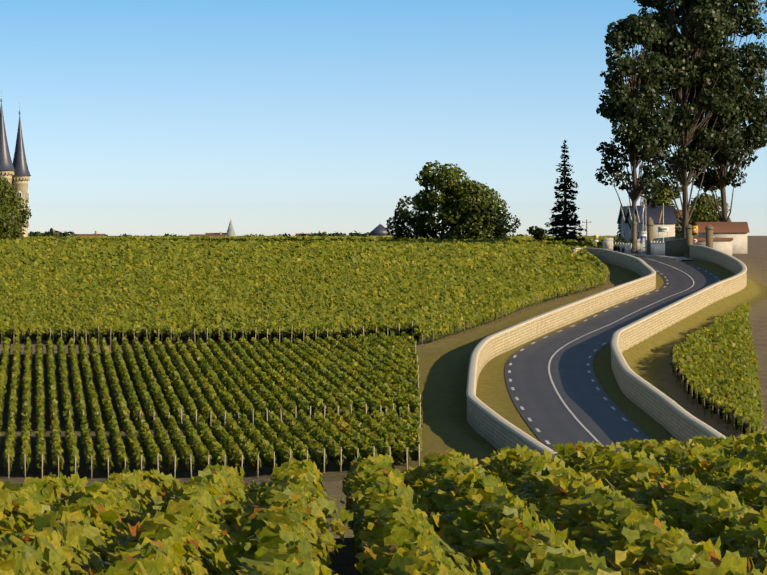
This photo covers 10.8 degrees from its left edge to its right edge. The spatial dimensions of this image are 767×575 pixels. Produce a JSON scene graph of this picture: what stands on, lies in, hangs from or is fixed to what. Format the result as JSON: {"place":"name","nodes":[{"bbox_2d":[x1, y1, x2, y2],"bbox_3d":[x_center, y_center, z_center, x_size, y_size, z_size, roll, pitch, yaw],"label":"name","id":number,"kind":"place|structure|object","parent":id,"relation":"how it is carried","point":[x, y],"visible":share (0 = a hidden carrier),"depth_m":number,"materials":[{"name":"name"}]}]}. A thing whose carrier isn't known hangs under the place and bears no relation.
{"place":"outdoors","nodes":[
{"label":"outdoors","id":0,"kind":"place"},
{"bbox_2d":[205,218,235,236],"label":"church","id":1,"kind":"structure","parent":0,"point":[230,231],"depth_m":2596.01,"materials":[{"name":"beige stone"}]},
{"bbox_2d":[368,223,391,236],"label":"roof","id":2,"kind":"structure","parent":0,"point":[379,230],"depth_m":957.21,"materials":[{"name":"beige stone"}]},
{"bbox_2d":[0,236,766,574],"bbox_3d":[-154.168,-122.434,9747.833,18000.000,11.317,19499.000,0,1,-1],"label":"terrain","id":3,"kind":"structure","parent":0,"point":[444,366],"depth_m":286.87,"materials":[{"name":"green plant"}]},
{"bbox_2d":[0,203,16,239],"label":"bush","id":4,"kind":"object","parent":3,"relation":"on","point":[5,227],"visible":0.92,"depth_m":676.43,"materials":[{"name":"green plant"}]},
{"bbox_2d":[0,174,19,239],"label":"tree","id":5,"kind":"object","parent":3,"relation":"on","point":[4,195],"visible":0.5,"depth_m":687.29,"materials":[{"name":"green plant"}]},
{"bbox_2d":[0,90,30,236],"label":"chateau","id":6,"kind":"structure","parent":3,"relation":"on","point":[16,173],"depth_m":756.63,"materials":[{"name":"beige stone"}]},
{"bbox_2d":[0,176,31,238],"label":"tree","id":7,"kind":"object","parent":3,"relation":"on","point":[26,213],"visible":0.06,"depth_m":696.40,"materials":[{"name":"green plant"}]},
{"bbox_2d":[8,207,24,238],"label":"bush","id":8,"kind":"object","parent":3,"relation":"on","point":[18,221],"visible":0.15,"depth_m":692.19,"materials":[{"name":"green plant"}]},
{"bbox_2d":[29,228,64,236],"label":"trees","id":9,"kind":"object","parent":3,"relation":"on","point":[50,232],"visible":0.25,"depth_m":924.05,"materials":[{"name":"green plant"}]},
{"bbox_2d":[57,231,76,236],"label":"trees","id":10,"kind":"object","parent":3,"relation":"on","point":[65,233],"visible":0.17,"depth_m":932.04,"materials":[{"name":"green plant"}]},
{"bbox_2d":[28,229,320,236],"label":"distant houses","id":11,"kind":"structure","parent":3,"relation":"on","point":[100,235],"depth_m":1398.88,"materials":[{"name":"beige stone"}]},
{"bbox_2d":[0,331,422,427],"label":"vineyard rows","id":12,"kind":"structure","parent":3,"relation":"on","point":[202,370],"depth_m":280.61,"materials":[{"name":"green plant"}]},
{"bbox_2d":[0,406,422,473],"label":"vineyard rows","id":13,"kind":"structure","parent":3,"relation":"on","point":[302,429],"depth_m":224.12,"materials":[{"name":"green plant"}]},
{"bbox_2d":[7,340,417,473],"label":"vine leaves","id":14,"kind":"object","parent":3,"relation":"on","point":[256,414],"visible":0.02,"depth_m":247.79,"materials":[{"name":"green plant"}]},
{"bbox_2d":[9,361,419,472],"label":"posts","id":15,"kind":"object","parent":3,"relation":"on","point":[415,455],"depth_m":214.22,"materials":[{"name":"wood"}]},
{"bbox_2d":[8,334,420,478],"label":"vineyard posts","id":16,"kind":"object","parent":3,"relation":"on","point":[419,397],"visible":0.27,"depth_m":211.06,"materials":[{"name":"brown wood"}]},
{"bbox_2d":[1,288,555,344],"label":"vineyard posts","id":17,"kind":"object","parent":3,"relation":"on","point":[207,333],"visible":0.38,"depth_m":341.68,"materials":[{"name":"brown wood"}]},
{"bbox_2d":[0,270,558,340],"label":"posts","id":18,"kind":"object","parent":3,"relation":"on","point":[91,335],"depth_m":343.48,"materials":[{"name":"brown wood"}]},
{"bbox_2d":[281,232,305,236],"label":"trees","id":19,"kind":"object","parent":3,"relation":"on","point":[285,234],"visible":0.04,"depth_m":1197.86,"materials":[{"name":"green plant"}]},
{"bbox_2d":[306,231,334,236],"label":"trees","id":20,"kind":"object","parent":3,"relation":"on","point":[322,234],"visible":0.19,"depth_m":978.46,"materials":[{"name":"green plant"}]},
{"bbox_2d":[0,235,656,342],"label":"vineyard","id":21,"kind":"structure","parent":3,"relation":"on","point":[151,263],"depth_m":437.06,"materials":[{"name":"green plant"}]},
{"bbox_2d":[325,232,344,236],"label":"trees","id":22,"kind":"object","parent":3,"relation":"on","point":[336,234],"visible":0.17,"depth_m":983.65,"materials":[{"name":"green plant"}]},
{"bbox_2d":[61,245,622,270],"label":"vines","id":23,"kind":"object","parent":3,"relation":"on","point":[419,256],"depth_m":515.30,"materials":[{"name":"green plant"}]},
{"bbox_2d":[349,230,369,236],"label":"trees","id":24,"kind":"object","parent":3,"relation":"on","point":[356,234],"visible":0.17,"depth_m":989.20,"materials":[{"name":"green plant"}]},
{"bbox_2d":[385,208,411,238],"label":"small tree","id":25,"kind":"object","parent":3,"relation":"on","point":[394,223],"depth_m":698.51,"materials":[{"name":"green plant"}]},
{"bbox_2d":[402,203,435,238],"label":"small tree","id":26,"kind":"object","parent":3,"relation":"on","point":[407,235],"depth_m":695.27,"materials":[{"name":"green plant"}]},
{"bbox_2d":[395,160,481,239],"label":"round tree","id":27,"kind":"object","parent":3,"relation":"on","point":[429,200],"depth_m":687.17,"materials":[{"name":"green plant"}]},
{"bbox_2d":[437,180,509,239],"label":"round tree","id":28,"kind":"object","parent":3,"relation":"on","point":[479,190],"depth_m":682.05,"materials":[{"name":"green plant"}]},
{"bbox_2d":[458,204,520,240],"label":"round tree","id":29,"kind":"object","parent":3,"relation":"on","point":[498,218],"depth_m":681.42,"materials":[{"name":"green plant"}]},
{"bbox_2d":[414,282,602,342],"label":"vine row","id":30,"kind":"object","parent":3,"relation":"on","point":[445,335],"visible":0.1,"depth_m":352.81,"materials":[{"name":"green plant"}]},
{"bbox_2d":[422,267,608,346],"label":"vineyard posts","id":31,"kind":"object","parent":3,"relation":"on","point":[606,281],"visible":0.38,"depth_m":375.68,"materials":[{"name":"brown wood"}]},
{"bbox_2d":[526,226,550,240],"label":"bush","id":32,"kind":"object","parent":3,"relation":"on","point":[540,232],"depth_m":661.63,"materials":[{"name":"green plant"}]},
{"bbox_2d":[467,249,655,455],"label":"wall","id":33,"kind":"structure","parent":3,"relation":"on","point":[491,431],"depth_m":355.65,"materials":[{"name":"stone"}]},
{"bbox_2d":[466,248,655,457],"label":"wall coping","id":34,"kind":"object","parent":33,"relation":"on","point":[490,412],"depth_m":286.88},
{"bbox_2d":[545,140,587,241],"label":"cedar tree","id":35,"kind":"object","parent":3,"relation":"on","point":[574,222],"depth_m":654.25,"materials":[{"name":"green plant"}]},
{"bbox_2d":[616,221,621,239],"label":"cypress","id":36,"kind":"object","parent":3,"relation":"on","point":[619,228],"visible":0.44,"depth_m":605.76,"materials":[{"name":"green plant"}]},
{"bbox_2d":[613,237,627,250],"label":"bush","id":37,"kind":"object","parent":3,"relation":"on","point":[619,240],"depth_m":601.34,"materials":[{"name":"green plant"}]},
{"bbox_2d":[595,14,679,229],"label":"tall tree","id":38,"kind":"object","parent":3,"relation":"on","point":[638,29],"depth_m":609.73,"materials":[{"name":"green plant"}]},
{"bbox_2d":[582,208,707,237],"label":"utility poles","id":39,"kind":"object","parent":3,"relation":"on","point":[586,222],"depth_m":699.79,"materials":[{"name":"wood"}]},
{"bbox_2d":[650,196,656,207],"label":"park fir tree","id":40,"kind":"object","parent":3,"relation":"on","point":[652,201],"depth_m":605.77,"materials":[{"name":"green plant"}]},
{"bbox_2d":[628,254,694,260],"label":"gate kerb","id":41,"kind":"structure","parent":3,"relation":"on","point":[676,258],"depth_m":561.20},
{"bbox_2d":[641,176,681,223],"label":"green tree","id":42,"kind":"object","parent":3,"relation":"on","point":[661,195],"depth_m":637.79,"materials":[{"name":"green plant"}]},
{"bbox_2d":[593,199,749,256],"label":"buildings","id":43,"kind":"structure","parent":3,"relation":"on","point":[650,226],"depth_m":597.09,"materials":[{"name":"white paint"}]},
{"bbox_2d":[611,245,746,446],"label":"wall","id":44,"kind":"structure","parent":3,"relation":"on","point":[676,425],"depth_m":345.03,"materials":[{"name":"stone"}]},
{"bbox_2d":[674,209,683,238],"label":"tree trunk","id":45,"kind":"object","parent":3,"relation":"on","point":[677,236],"depth_m":614.95,"materials":[{"name":"green plant"}]},
{"bbox_2d":[633,0,747,237],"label":"tall tree","id":46,"kind":"object","parent":3,"relation":"on","point":[698,14],"depth_m":626.55,"materials":[{"name":"green plant"}]},
{"bbox_2d":[678,192,730,238],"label":"green tree","id":47,"kind":"object","parent":3,"relation":"on","point":[702,203],"depth_m":653.17,"materials":[{"name":"green plant"}]},
{"bbox_2d":[672,322,758,434],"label":"vineyard posts","id":48,"kind":"object","parent":3,"relation":"on","point":[704,398],"visible":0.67,"depth_m":277.17,"materials":[{"name":"brown wood"}]},
{"bbox_2d":[669,301,765,435],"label":"vineyard","id":49,"kind":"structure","parent":3,"relation":"on","point":[700,347],"depth_m":303.25,"materials":[{"name":"green plant"}]},
{"bbox_2d":[673,315,762,434],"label":"vines","id":50,"kind":"object","parent":3,"relation":"on","point":[728,414],"visible":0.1,"depth_m":271.67,"materials":[{"name":"green plant"}]},
{"bbox_2d":[676,0,766,221],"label":"tall tree","id":51,"kind":"object","parent":3,"relation":"on","point":[754,110],"depth_m":636.98,"materials":[{"name":"green plant"}]},
{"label":"vine trunks","id":52,"kind":"object","parent":3,"relation":"on","visible":0},
{"bbox_2d":[0,431,766,574],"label":"vines","id":53,"kind":"object","parent":52,"relation":"on","point":[697,505],"visible":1,"depth_m":56.88,"materials":[{"name":"green plant"}]},
{"bbox_2d":[0,0,766,235],"label":"sky","id":54,"kind":"structure","parent":0,"point":[138,117],"materials":[{"name":"blue"}]},
{"bbox_2d":[505,256,720,452],"bbox_3d":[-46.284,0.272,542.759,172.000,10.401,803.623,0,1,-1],"label":"road asphalt","id":55,"kind":"structure","parent":0,"point":[554,421],"depth_m":303.49,"materials":[{"name":"grey asphalt"}]},
{"bbox_2d":[508,255,719,443],"bbox_3d":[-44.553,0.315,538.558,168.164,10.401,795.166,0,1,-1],"label":"dashed road markings","id":56,"kind":"object","parent":55,"relation":"on","point":[538,430],"visible":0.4,"depth_m":295.31,"materials":[{"name":"paint"}]},
{"bbox_2d":[548,257,693,446],"bbox_3d":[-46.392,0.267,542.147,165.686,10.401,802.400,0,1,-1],"label":"road centre line","id":57,"kind":"object","parent":55,"relation":"on","point":[575,417],"visible":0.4,"depth_m":311.09,"materials":[{"name":"paint"}]}
]}

